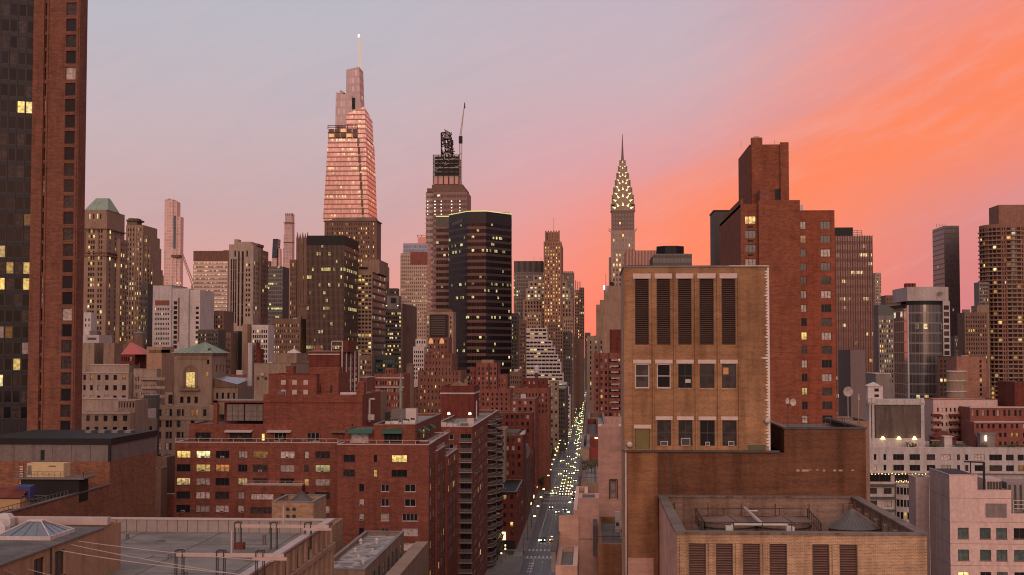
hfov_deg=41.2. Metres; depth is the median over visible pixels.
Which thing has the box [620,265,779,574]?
brick service tower
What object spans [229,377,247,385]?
flat roof building
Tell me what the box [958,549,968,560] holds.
window
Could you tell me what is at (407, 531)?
window
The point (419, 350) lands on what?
white grid block
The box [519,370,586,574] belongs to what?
avenue
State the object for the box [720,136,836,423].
red brick apartment tower
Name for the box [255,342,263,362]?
brown gabled building
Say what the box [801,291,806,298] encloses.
window
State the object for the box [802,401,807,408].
window
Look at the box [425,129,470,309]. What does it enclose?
skyscraper under construction
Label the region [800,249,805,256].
window
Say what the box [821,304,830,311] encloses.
window
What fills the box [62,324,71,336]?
window
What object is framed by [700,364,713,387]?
window
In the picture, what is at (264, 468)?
window
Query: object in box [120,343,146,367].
red roof building
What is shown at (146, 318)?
charcoal block
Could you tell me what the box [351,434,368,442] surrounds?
window
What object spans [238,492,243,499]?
window
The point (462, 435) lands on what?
window
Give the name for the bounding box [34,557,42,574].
window
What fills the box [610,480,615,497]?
window
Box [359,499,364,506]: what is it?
window
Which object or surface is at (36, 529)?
skylight
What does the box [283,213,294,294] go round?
slender tapered tower
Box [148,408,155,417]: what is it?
white house
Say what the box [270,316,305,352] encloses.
wide brown office
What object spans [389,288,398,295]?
tower
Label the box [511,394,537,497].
street building
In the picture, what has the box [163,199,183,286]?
slender pink tower
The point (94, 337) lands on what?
white roof building
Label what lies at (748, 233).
window
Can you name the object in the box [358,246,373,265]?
windows
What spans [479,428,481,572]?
windows
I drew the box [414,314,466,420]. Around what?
stepped brick tower
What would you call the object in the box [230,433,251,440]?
window
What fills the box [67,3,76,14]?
window
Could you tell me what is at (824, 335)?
window
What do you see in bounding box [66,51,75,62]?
window
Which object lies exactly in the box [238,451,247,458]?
window
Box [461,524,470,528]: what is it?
window
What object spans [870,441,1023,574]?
long white apartments
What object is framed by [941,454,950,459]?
window
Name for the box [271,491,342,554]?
tank house
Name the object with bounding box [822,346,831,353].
window
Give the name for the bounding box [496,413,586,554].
side streets
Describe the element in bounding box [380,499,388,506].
window
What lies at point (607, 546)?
roof terrace building
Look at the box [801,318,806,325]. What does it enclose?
window
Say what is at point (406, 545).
window
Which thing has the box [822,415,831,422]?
window
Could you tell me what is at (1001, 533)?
window
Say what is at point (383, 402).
narrow tan building
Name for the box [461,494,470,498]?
window
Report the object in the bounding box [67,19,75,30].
window
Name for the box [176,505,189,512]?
window
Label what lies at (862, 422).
dish roof building
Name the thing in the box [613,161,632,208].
crown triangle windows
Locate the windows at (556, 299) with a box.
[545,299,559,327]
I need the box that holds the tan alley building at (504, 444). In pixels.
[498,426,507,481]
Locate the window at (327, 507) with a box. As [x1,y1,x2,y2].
[326,506,329,513]
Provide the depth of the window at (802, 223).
280.12 m
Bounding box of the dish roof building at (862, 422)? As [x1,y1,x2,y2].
[837,416,869,500]
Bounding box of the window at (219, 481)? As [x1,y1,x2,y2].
[215,478,228,485]
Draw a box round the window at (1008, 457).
[1006,455,1013,460]
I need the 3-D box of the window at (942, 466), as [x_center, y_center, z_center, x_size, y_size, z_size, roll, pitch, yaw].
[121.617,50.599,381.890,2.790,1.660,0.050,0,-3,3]
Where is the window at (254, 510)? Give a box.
[250,507,271,513]
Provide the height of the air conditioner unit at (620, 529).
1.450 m
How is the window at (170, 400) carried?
in the residential tower at (200, 381)
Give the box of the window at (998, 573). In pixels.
[997,572,1006,574]
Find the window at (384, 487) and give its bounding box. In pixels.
[381,484,388,491]
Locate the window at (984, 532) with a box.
[980,528,991,539]
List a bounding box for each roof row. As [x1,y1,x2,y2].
[585,418,597,460]
[588,413,605,423]
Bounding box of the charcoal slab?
[709,210,728,264]
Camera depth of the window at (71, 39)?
266.77 m
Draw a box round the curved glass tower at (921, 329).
[889,283,950,398]
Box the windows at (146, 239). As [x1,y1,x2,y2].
[127,239,146,338]
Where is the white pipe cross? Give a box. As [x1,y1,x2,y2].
[725,506,794,530]
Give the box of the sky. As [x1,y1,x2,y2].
[85,0,1023,357]
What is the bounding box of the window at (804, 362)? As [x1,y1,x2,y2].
[802,360,806,367]
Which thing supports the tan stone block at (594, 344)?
on the ground
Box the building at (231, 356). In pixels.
[226,333,236,374]
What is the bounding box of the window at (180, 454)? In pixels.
[177,451,189,457]
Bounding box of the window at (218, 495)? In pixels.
[215,492,228,498]
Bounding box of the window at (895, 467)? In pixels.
[893,465,903,470]
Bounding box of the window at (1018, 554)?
[1014,550,1023,561]
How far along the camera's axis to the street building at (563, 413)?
962.65 m
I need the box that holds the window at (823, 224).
[820,221,829,228]
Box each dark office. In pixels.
[198,328,225,350]
[214,309,233,332]
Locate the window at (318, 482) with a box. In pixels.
[315,479,329,485]
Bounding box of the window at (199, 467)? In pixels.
[196,464,209,471]
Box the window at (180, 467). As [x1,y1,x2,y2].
[177,464,189,471]
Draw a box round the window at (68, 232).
[64,228,72,239]
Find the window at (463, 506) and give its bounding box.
[461,504,470,508]
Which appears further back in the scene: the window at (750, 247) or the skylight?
the window at (750, 247)
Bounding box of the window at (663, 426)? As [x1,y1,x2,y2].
[657,420,670,445]
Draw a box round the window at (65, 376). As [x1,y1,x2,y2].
[61,372,70,384]
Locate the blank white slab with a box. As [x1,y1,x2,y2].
[248,343,254,398]
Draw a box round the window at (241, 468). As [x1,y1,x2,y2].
[238,465,246,471]
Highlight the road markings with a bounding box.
[514,422,580,574]
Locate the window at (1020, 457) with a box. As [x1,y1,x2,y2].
[1018,455,1023,460]
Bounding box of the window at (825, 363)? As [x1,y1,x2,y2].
[822,360,831,367]
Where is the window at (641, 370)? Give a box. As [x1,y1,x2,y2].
[635,364,648,387]
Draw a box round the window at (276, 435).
[274,433,285,440]
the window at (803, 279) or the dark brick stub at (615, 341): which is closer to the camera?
the window at (803, 279)
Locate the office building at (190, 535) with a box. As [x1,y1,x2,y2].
[107,517,335,574]
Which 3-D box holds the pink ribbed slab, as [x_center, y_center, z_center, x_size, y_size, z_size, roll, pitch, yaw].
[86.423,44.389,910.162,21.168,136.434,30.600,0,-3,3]
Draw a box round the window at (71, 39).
[66,35,75,46]
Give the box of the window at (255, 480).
[253,478,267,482]
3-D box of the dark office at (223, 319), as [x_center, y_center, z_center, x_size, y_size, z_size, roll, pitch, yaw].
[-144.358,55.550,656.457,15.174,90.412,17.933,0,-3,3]
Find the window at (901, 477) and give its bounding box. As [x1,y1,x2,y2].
[895,474,908,481]
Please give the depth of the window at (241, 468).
292.49 m
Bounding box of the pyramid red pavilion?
[929,431,956,444]
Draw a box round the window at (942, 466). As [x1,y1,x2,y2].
[941,465,950,467]
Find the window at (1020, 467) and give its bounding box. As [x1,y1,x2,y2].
[1018,465,1023,470]
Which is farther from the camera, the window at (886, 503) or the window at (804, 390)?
the window at (886, 503)
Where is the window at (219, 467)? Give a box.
[216,464,228,471]
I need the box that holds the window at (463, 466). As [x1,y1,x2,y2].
[461,464,470,468]
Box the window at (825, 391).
[822,388,831,395]
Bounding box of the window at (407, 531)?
[402,528,417,535]
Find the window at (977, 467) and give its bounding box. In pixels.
[975,465,982,470]
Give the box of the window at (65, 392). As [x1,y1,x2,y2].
[61,388,70,400]
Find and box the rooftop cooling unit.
[13,462,94,501]
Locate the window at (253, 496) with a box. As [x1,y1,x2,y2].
[251,494,273,499]
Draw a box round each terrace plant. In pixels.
[581,460,588,469]
[588,459,595,472]
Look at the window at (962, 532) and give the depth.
203.20 m
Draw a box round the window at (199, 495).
[196,491,209,498]
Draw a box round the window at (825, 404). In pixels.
[822,401,831,408]
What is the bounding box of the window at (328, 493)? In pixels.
[315,492,329,499]
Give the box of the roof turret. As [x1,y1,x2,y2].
[866,382,882,419]
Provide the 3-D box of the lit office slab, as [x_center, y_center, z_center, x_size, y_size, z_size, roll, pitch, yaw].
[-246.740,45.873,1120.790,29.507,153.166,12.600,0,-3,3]
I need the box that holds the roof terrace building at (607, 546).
[593,516,621,574]
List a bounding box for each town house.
[580,434,589,460]
[590,434,597,461]
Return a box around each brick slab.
[308,340,359,390]
[507,429,525,529]
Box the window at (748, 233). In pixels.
[745,230,755,237]
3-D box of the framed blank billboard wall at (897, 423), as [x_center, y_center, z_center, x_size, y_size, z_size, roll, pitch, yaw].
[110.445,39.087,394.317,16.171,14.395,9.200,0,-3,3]
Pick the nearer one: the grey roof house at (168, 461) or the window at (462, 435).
the grey roof house at (168, 461)
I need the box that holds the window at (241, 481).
[237,478,246,485]
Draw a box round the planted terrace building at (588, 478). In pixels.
[578,456,597,492]
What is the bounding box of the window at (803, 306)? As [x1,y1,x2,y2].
[801,304,806,311]
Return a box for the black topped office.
[649,246,691,265]
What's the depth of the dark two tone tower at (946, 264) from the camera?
985.68 m
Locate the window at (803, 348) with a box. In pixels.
[801,346,806,353]
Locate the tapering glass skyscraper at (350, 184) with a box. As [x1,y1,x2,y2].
[323,34,376,220]
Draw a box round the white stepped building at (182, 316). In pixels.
[152,285,213,351]
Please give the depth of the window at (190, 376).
426.09 m
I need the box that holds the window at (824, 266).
[821,263,830,270]
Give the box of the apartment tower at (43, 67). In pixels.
[0,0,87,434]
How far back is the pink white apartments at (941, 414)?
415.72 m
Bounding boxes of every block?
[82,364,138,411]
[82,399,147,429]
[83,343,103,371]
[84,312,96,334]
[103,343,122,363]
[123,344,151,364]
[133,368,165,398]
[140,284,152,344]
[146,345,173,403]
[167,366,457,574]
[226,370,247,376]
[233,331,241,369]
[242,324,251,373]
[306,235,358,361]
[359,355,374,376]
[375,355,397,373]
[413,339,427,386]
[439,379,502,574]
[510,369,522,386]
[510,378,550,489]
[512,313,518,370]
[519,320,525,377]
[527,312,541,327]
[548,322,562,372]
[563,317,573,424]
[585,333,590,389]
[587,336,602,417]
[603,314,619,352]
[838,350,865,419]
[866,373,890,398]
[873,305,894,398]
[937,353,986,397]
[951,336,957,355]
[971,305,990,397]
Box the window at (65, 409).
[61,405,70,416]
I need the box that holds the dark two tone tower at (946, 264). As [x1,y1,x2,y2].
[932,224,959,352]
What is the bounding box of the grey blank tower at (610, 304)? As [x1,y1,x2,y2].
[596,282,620,335]
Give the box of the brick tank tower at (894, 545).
[658,495,928,574]
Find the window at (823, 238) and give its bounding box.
[820,235,829,242]
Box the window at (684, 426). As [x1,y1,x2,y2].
[678,420,691,445]
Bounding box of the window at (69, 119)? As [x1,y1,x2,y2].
[65,115,74,127]
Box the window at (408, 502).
[404,499,415,506]
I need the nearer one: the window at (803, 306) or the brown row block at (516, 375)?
the window at (803, 306)
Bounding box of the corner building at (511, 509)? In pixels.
[497,479,523,548]
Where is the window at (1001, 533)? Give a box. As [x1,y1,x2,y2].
[996,528,1007,539]
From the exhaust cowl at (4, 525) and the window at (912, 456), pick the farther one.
the window at (912, 456)
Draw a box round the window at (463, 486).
[461,484,470,488]
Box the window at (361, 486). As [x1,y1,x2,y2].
[359,484,363,491]
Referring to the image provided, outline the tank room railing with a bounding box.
[695,508,821,530]
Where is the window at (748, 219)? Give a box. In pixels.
[745,216,755,223]
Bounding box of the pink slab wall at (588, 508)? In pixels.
[578,493,598,574]
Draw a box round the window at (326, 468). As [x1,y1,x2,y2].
[315,465,329,472]
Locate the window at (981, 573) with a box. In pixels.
[980,572,990,574]
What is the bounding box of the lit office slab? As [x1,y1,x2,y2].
[193,250,228,310]
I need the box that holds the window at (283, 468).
[280,465,294,472]
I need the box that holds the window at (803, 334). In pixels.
[801,332,806,339]
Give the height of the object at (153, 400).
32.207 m
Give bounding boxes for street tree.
[489,541,500,564]
[491,532,503,559]
[538,477,545,485]
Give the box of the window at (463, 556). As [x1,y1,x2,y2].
[461,554,470,559]
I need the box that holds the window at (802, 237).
[800,235,805,242]
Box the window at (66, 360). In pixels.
[62,356,70,368]
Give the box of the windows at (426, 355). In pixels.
[421,355,457,387]
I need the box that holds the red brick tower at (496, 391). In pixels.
[470,360,512,410]
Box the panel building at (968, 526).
[908,468,1023,574]
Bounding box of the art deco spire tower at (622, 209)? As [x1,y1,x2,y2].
[608,134,636,285]
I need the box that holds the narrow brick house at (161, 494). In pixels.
[155,466,166,516]
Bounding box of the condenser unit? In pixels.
[409,418,415,423]
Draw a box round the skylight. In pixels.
[0,519,74,539]
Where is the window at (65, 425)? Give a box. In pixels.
[61,421,69,429]
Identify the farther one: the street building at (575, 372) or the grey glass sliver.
the street building at (575, 372)
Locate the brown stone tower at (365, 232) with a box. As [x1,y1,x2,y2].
[323,217,388,281]
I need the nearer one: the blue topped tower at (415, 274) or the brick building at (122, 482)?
the brick building at (122, 482)
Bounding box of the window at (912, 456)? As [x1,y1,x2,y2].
[909,454,919,459]
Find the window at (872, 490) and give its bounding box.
[870,488,876,493]
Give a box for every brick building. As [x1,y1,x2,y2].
[0,429,157,516]
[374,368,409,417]
[624,417,866,574]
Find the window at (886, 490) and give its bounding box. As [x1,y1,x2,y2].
[884,488,891,493]
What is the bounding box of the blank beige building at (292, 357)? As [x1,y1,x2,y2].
[254,349,308,398]
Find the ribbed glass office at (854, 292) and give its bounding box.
[835,227,873,415]
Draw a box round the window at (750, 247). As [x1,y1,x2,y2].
[745,244,755,251]
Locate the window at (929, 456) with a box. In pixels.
[927,454,934,459]
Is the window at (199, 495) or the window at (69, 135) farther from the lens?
the window at (199, 495)
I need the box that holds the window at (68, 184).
[64,180,73,191]
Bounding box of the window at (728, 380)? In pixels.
[722,364,735,387]
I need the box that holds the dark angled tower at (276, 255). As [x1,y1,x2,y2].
[272,239,281,265]
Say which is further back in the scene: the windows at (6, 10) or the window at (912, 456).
the window at (912, 456)
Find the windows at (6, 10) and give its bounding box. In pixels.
[0,0,46,421]
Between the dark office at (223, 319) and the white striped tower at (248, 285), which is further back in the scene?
the white striped tower at (248, 285)
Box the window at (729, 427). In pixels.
[722,420,736,445]
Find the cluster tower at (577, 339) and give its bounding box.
[575,290,578,407]
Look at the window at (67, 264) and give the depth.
264.69 m
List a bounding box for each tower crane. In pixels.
[180,250,192,288]
[459,103,464,183]
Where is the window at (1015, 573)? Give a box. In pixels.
[1014,572,1023,574]
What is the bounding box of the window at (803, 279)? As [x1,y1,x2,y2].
[801,277,805,284]
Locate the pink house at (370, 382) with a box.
[359,376,374,390]
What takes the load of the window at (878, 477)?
in the long white apartments at (891, 468)
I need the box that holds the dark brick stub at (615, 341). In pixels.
[610,330,620,352]
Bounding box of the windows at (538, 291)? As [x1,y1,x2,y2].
[525,291,569,327]
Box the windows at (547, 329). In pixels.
[526,329,570,427]
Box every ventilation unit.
[977,476,1000,489]
[1001,479,1023,512]
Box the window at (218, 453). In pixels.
[215,451,229,458]
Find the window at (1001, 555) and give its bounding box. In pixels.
[996,550,1007,561]
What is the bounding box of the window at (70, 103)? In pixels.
[65,99,74,111]
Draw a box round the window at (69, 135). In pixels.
[65,131,74,143]
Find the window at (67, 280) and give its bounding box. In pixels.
[63,276,72,288]
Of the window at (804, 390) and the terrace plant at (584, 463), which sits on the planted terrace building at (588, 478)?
the terrace plant at (584, 463)
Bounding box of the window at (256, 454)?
[253,451,267,458]
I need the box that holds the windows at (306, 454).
[262,426,456,574]
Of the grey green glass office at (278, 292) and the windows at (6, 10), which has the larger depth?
the grey green glass office at (278, 292)
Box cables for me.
[5,541,273,574]
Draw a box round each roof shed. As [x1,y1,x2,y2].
[0,484,34,510]
[929,440,939,446]
[940,435,952,446]
[976,432,995,446]
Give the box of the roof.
[881,295,900,305]
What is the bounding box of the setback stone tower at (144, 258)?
[126,218,162,343]
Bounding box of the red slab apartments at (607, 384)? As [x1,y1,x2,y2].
[594,353,620,423]
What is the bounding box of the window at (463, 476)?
[461,474,470,478]
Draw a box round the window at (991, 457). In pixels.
[989,454,1001,459]
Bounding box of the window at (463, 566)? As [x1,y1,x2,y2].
[461,564,470,569]
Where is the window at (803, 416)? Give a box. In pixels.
[802,415,807,422]
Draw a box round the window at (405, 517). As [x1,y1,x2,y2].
[402,514,417,521]
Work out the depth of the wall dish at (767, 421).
90.42 m
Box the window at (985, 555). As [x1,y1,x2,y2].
[980,550,990,560]
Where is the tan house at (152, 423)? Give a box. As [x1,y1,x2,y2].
[148,418,156,456]
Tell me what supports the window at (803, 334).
in the red brick apartment tower at (767, 221)
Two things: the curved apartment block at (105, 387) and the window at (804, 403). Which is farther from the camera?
the curved apartment block at (105, 387)
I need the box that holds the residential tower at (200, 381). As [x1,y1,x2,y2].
[159,342,251,455]
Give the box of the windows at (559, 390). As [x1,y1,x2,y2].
[559,390,567,441]
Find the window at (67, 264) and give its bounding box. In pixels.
[63,260,72,271]
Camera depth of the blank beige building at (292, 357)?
404.25 m
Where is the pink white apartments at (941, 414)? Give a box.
[924,392,997,440]
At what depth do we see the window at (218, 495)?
292.49 m
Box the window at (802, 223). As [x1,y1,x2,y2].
[800,221,805,228]
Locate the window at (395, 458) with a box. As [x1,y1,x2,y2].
[391,455,406,462]
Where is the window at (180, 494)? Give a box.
[176,491,189,498]
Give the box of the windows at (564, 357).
[564,357,569,385]
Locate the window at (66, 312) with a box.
[62,308,71,320]
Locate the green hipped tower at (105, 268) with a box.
[83,198,127,343]
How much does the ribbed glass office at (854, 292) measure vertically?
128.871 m
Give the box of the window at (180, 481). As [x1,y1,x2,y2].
[176,478,189,485]
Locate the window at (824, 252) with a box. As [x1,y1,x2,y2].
[821,249,830,256]
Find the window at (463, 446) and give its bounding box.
[461,444,470,448]
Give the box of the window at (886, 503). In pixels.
[884,501,891,506]
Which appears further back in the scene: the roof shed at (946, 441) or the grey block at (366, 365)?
the grey block at (366, 365)
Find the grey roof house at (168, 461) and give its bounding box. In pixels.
[156,455,174,492]
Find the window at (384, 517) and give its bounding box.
[381,514,388,520]
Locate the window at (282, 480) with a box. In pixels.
[280,478,293,482]
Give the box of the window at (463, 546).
[461,544,470,549]
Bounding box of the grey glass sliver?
[974,282,988,305]
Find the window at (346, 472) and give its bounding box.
[343,469,354,476]
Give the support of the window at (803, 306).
in the red brick apartment tower at (767, 221)
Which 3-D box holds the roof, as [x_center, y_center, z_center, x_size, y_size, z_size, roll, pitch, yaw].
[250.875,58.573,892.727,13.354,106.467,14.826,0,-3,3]
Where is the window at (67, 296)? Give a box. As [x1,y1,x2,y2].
[63,292,71,304]
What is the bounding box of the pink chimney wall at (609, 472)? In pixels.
[598,424,621,516]
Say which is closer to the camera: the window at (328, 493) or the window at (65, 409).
the window at (65, 409)
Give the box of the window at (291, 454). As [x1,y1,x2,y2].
[280,451,294,458]
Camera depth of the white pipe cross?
76.77 m
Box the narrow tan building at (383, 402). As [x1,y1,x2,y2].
[373,390,386,421]
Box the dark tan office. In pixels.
[957,309,988,397]
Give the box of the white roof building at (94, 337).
[82,331,111,371]
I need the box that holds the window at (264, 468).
[253,465,267,471]
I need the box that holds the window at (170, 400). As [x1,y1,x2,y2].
[168,395,172,403]
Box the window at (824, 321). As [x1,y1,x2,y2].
[821,318,830,325]
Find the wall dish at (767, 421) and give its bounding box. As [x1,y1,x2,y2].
[765,418,770,424]
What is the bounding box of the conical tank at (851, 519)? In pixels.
[825,506,880,531]
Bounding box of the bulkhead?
[0,516,120,574]
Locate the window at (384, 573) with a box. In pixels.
[383,560,385,574]
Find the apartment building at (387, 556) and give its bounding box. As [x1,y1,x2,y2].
[334,531,427,574]
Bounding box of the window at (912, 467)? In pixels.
[910,465,919,470]
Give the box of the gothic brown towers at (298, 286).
[289,232,307,318]
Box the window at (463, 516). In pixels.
[461,514,470,518]
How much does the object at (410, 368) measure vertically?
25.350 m
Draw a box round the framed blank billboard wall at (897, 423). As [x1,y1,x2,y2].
[866,398,924,446]
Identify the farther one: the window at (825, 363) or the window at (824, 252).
the window at (824, 252)
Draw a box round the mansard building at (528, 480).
[526,444,530,519]
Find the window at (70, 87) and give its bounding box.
[66,83,74,95]
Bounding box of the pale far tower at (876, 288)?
[873,273,880,304]
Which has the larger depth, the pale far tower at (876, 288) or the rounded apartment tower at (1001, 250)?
the pale far tower at (876, 288)
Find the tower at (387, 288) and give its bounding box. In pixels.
[385,281,388,308]
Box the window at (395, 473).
[391,470,406,477]
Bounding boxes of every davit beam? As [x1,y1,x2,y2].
[174,531,286,574]
[234,506,331,549]
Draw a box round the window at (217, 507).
[215,505,228,512]
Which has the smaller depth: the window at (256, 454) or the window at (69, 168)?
the window at (69, 168)
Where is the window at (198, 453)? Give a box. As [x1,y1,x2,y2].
[196,451,210,458]
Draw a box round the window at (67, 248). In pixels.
[63,244,72,255]
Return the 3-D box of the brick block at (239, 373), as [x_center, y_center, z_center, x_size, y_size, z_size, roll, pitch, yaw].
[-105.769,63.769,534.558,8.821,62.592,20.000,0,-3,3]
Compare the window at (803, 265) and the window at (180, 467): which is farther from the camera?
the window at (180, 467)
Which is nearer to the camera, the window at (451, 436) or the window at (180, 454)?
the window at (180, 454)
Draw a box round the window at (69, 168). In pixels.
[65,164,73,175]
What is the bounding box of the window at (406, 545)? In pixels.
[404,543,413,550]
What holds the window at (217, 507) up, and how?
in the brick apartment block at (359, 464)
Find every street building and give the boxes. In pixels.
[498,409,533,505]
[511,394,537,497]
[534,446,534,499]
[549,381,558,452]
[559,384,567,449]
[563,332,571,426]
[573,336,574,414]
[574,335,575,410]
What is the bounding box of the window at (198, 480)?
[195,478,209,485]
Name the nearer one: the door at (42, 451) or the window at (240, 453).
the door at (42, 451)
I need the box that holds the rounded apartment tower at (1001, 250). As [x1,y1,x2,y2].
[978,205,1023,398]
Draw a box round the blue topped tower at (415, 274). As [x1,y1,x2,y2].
[400,243,430,338]
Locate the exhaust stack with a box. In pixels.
[964,461,984,489]
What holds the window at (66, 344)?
in the apartment tower at (43, 67)
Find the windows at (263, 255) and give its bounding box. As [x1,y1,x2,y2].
[261,255,267,316]
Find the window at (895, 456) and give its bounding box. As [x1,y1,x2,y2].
[893,454,903,459]
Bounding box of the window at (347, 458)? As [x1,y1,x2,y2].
[343,455,354,462]
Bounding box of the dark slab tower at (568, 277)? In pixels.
[563,271,573,335]
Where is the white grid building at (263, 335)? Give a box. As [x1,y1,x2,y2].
[252,325,273,362]
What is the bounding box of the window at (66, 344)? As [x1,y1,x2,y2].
[62,340,71,352]
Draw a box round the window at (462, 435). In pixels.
[461,434,470,437]
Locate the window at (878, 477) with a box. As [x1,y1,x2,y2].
[870,474,890,481]
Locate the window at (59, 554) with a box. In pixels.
[55,549,65,574]
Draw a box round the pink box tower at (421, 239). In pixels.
[417,235,425,242]
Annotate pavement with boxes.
[485,393,586,574]
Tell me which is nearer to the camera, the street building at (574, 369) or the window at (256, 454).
the window at (256, 454)
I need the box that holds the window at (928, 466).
[927,465,934,470]
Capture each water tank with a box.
[133,331,143,347]
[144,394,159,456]
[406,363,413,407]
[534,365,538,378]
[698,515,755,530]
[754,515,811,530]
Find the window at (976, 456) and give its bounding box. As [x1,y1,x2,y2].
[974,454,983,459]
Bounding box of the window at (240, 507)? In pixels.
[238,505,243,512]
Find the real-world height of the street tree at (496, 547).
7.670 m
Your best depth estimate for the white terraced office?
1189.05 m
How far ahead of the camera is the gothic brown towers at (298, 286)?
912.96 m
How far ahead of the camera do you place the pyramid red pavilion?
404.97 m
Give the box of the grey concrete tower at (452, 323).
[425,309,455,353]
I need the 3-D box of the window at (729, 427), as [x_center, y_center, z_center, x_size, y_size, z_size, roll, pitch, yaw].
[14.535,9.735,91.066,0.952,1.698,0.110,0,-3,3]
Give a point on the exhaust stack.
(970, 462)
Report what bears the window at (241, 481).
in the brick apartment block at (359, 464)
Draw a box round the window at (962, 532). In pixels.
[958,528,968,538]
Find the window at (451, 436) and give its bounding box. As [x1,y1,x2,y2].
[449,434,453,439]
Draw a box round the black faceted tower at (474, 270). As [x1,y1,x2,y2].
[436,211,511,386]
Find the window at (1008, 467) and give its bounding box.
[1006,465,1013,470]
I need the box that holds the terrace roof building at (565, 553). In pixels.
[551,512,578,574]
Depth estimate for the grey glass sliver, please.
884.92 m
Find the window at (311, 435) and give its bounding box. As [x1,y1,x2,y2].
[306,433,319,441]
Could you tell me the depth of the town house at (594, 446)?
204.72 m
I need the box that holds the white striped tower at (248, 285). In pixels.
[228,239,267,342]
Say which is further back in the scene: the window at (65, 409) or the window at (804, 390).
the window at (804, 390)
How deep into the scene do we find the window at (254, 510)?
288.66 m
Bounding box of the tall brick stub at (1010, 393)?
[997,381,1023,406]
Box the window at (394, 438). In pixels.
[384,434,401,442]
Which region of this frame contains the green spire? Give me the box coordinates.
[398,373,402,408]
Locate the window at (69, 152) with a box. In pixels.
[65,147,73,159]
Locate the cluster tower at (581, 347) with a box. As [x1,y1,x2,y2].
[579,287,584,408]
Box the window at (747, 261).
[745,259,755,264]
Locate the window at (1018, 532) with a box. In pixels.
[1013,528,1023,539]
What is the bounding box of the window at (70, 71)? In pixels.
[66,67,75,78]
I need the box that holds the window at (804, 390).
[802,388,807,395]
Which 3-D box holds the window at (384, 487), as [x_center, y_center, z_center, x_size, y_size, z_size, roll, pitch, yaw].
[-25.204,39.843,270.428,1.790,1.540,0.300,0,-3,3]
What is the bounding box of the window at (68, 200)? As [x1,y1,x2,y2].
[64,196,73,207]
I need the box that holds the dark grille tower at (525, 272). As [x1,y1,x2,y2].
[514,261,543,319]
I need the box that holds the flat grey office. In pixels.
[385,296,416,372]
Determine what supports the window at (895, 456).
in the long white apartments at (891, 468)
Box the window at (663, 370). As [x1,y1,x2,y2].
[657,364,670,387]
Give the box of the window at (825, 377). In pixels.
[822,374,831,381]
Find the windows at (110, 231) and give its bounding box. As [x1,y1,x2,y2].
[100,231,126,340]
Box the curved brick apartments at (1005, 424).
[959,406,1023,446]
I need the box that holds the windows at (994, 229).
[980,227,1023,398]
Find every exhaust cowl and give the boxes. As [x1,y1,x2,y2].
[0,513,14,526]
[0,520,9,532]
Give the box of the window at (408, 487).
[405,484,415,491]
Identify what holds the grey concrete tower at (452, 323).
on the ground
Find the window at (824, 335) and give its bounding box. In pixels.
[821,332,831,339]
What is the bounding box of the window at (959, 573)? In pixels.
[958,572,968,574]
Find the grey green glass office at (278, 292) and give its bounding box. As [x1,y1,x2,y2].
[268,266,288,324]
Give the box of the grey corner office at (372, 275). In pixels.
[358,260,387,354]
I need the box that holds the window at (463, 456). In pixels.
[461,454,470,458]
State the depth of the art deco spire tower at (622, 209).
1500.99 m
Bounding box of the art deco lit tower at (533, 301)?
[523,275,572,327]
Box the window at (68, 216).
[64,212,72,223]
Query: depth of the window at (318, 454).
291.63 m
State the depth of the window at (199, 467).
292.99 m
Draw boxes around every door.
[41,450,44,459]
[635,429,648,448]
[775,189,779,198]
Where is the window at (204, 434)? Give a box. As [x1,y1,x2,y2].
[195,432,210,440]
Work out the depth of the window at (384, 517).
270.24 m
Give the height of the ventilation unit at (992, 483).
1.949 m
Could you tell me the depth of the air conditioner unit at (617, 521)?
117.66 m
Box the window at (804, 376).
[802,374,806,381]
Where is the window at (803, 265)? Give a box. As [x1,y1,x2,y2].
[801,263,805,270]
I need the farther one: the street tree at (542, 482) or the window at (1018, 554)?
the street tree at (542, 482)
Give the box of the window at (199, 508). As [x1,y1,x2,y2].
[195,505,209,512]
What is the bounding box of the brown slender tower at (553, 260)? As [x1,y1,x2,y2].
[544,218,562,327]
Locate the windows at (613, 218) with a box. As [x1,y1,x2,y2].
[613,218,632,227]
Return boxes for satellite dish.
[785,398,788,417]
[788,399,795,406]
[843,387,852,420]
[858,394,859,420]
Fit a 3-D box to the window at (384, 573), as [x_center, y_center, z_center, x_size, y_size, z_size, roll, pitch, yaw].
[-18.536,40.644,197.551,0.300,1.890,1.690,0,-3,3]
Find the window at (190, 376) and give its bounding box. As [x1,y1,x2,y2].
[186,372,194,386]
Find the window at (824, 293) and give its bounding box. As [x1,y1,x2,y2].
[821,290,830,297]
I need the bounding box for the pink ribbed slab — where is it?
[624,250,655,265]
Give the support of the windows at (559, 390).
in the street building at (563, 413)
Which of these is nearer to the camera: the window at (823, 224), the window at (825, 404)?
the window at (825, 404)
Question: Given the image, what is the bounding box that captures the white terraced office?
[526,328,570,431]
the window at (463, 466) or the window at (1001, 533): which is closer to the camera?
the window at (1001, 533)
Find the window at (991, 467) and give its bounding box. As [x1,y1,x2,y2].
[989,465,1001,470]
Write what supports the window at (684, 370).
in the brick service tower at (695, 358)
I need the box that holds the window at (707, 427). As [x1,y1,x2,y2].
[700,420,714,445]
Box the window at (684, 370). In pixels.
[678,364,691,387]
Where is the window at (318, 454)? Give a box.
[315,451,329,458]
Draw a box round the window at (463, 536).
[461,534,470,538]
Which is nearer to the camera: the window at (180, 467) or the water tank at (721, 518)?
the water tank at (721, 518)
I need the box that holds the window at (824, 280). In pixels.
[821,277,830,284]
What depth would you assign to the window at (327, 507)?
291.06 m

